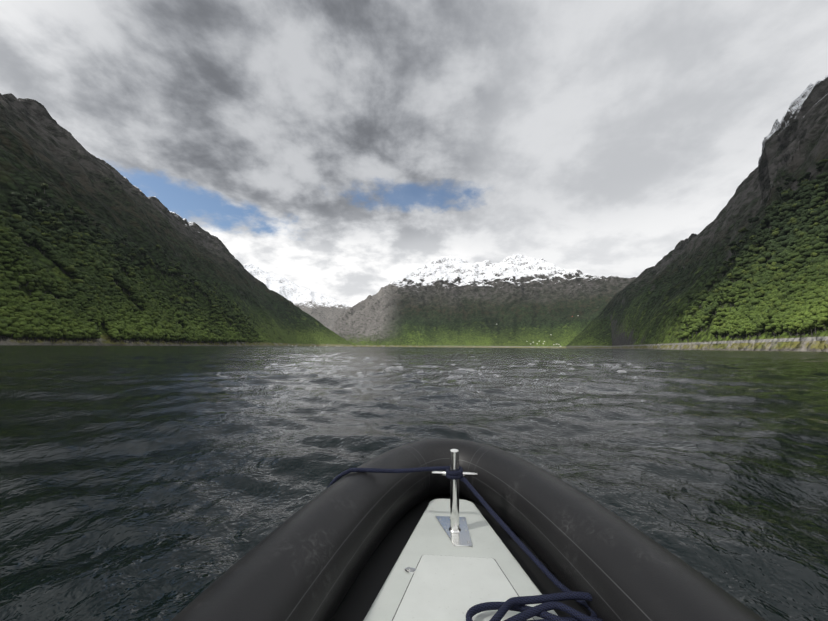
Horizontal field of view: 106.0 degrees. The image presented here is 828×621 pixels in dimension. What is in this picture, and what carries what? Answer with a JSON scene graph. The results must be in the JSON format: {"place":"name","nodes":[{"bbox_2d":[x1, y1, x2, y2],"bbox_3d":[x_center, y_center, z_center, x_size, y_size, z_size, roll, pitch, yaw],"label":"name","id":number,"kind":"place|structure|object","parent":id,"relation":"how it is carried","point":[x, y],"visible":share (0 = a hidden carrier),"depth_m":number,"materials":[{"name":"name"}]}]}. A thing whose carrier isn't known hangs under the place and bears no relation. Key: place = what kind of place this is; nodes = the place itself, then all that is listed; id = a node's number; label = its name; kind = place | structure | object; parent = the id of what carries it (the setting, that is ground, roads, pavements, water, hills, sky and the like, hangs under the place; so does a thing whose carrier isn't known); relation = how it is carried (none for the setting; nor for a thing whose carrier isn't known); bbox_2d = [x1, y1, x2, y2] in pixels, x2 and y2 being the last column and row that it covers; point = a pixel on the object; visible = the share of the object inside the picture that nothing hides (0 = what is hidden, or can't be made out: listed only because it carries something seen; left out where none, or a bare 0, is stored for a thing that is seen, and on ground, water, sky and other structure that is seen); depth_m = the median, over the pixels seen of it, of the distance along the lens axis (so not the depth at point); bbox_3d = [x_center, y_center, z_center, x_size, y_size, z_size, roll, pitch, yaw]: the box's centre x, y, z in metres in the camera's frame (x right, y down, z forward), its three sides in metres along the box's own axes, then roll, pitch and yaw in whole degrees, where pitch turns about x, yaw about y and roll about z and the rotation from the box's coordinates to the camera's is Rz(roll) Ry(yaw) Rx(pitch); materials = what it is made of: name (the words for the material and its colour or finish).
{"place":"outdoors","nodes":[
{"label":"outdoors","id":0,"kind":"place"},
{"bbox_2d":[0,93,353,346],"bbox_3d":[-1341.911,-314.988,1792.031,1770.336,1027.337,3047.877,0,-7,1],"label":"mountain","id":1,"kind":"structure","parent":0,"point":[39,145],"depth_m":1218.78,"materials":[{"name":"grey stone"}]},
{"bbox_2d":[0,184,266,344],"bbox_3d":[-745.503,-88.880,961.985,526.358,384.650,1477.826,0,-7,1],"label":"forest trees","id":2,"kind":"object","parent":1,"relation":"on","point":[86,262],"visible":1,"depth_m":661.35,"materials":[{"name":"green plant"}]},
{"bbox_2d":[243,263,350,330],"bbox_3d":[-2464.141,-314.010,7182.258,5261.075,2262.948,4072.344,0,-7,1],"label":"mountain","id":3,"kind":"structure","parent":0,"point":[325,311],"depth_m":7709.41,"materials":[{"name":"white snow"}]},
{"bbox_2d":[0,345,827,620],"bbox_3d":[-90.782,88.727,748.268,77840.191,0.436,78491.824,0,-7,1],"label":"water surface","id":4,"kind":"object","parent":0,"point":[153,483],"visible":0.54,"depth_m":5.37,"materials":[{"name":"grey liquid"}]},
{"bbox_2d":[330,495,587,620],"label":"floor","id":5,"kind":"structure","parent":4,"relation":"on","point":[359,598],"depth_m":1.72,"materials":[{"name":"black"}]},
{"bbox_2d":[363,499,557,620],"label":"bow deck","id":6,"kind":"structure","parent":5,"relation":"on","point":[429,535],"depth_m":1.68,"materials":[{"name":"white plastic"}]},
{"bbox_2d":[405,567,415,572],"bbox_3d":[-0.012,1.255,1.511,0.066,0.008,0.037,0,-7,4],"label":"hatch latch","id":7,"kind":"object","parent":6,"relation":"on","point":[410,570],"visible":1,"depth_m":1.51,"materials":[{"name":"silver metal"}]},
{"bbox_2d":[432,449,476,546],"bbox_3d":[0.244,1.078,1.873,0.270,0.456,0.290,0,-7,4],"label":"mooring post","id":8,"kind":"object","parent":6,"relation":"on","point":[454,526],"visible":0.94,"depth_m":1.85,"materials":[{"name":"silver metal"}]},
{"bbox_2d":[387,553,537,620],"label":"hatch frame","id":9,"kind":"object","parent":6,"relation":"on","point":[395,607],"visible":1,"depth_m":1.47,"materials":[{"name":"white plastic"}]},
{"bbox_2d":[392,555,533,620],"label":"hatch gap","id":10,"kind":"object","parent":9,"relation":"attached to","point":[441,555],"visible":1,"depth_m":1.42,"materials":[{"name":"grey"}]},
{"bbox_2d":[393,555,533,620],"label":"hatch lid","id":11,"kind":"object","parent":6,"relation":"on","point":[447,588],"visible":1,"depth_m":1.39,"materials":[{"name":"white plastic"}]},
{"bbox_2d":[170,439,765,620],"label":"inflatable boat tube","id":12,"kind":"object","parent":5,"relation":"on","point":[308,561],"visible":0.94,"depth_m":1.36,"materials":[{"name":"black rubber"}]},
{"bbox_2d":[327,466,602,620],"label":"mooring rope","id":13,"kind":"object","parent":12,"relation":"attached to","point":[549,602],"visible":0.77,"depth_m":1.26,"materials":[{"name":"blue fabric"}]},
{"bbox_2d":[0,0,827,306],"label":"sky","id":14,"kind":"structure","parent":0,"point":[339,150],"materials":[{"name":"grey"}]},
{"bbox_2d":[332,254,636,347],"bbox_3d":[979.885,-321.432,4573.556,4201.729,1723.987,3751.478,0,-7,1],"label":"mountain","id":15,"kind":"structure","parent":0,"point":[522,301],"depth_m":4160.31,"materials":[{"name":"green plant"}]},
{"bbox_2d":[566,75,827,351],"bbox_3d":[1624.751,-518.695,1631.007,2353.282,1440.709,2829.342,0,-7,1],"label":"mountain","id":16,"kind":"structure","parent":0,"point":[642,308],"depth_m":1256.37,"materials":[{"name":"grey stone"}]},
{"bbox_2d":[668,159,827,339],"bbox_3d":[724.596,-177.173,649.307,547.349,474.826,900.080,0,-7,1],"label":"forest trees","id":17,"kind":"object","parent":16,"relation":"on","point":[781,286],"visible":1,"depth_m":615.96,"materials":[{"name":"green plant"}]}
]}

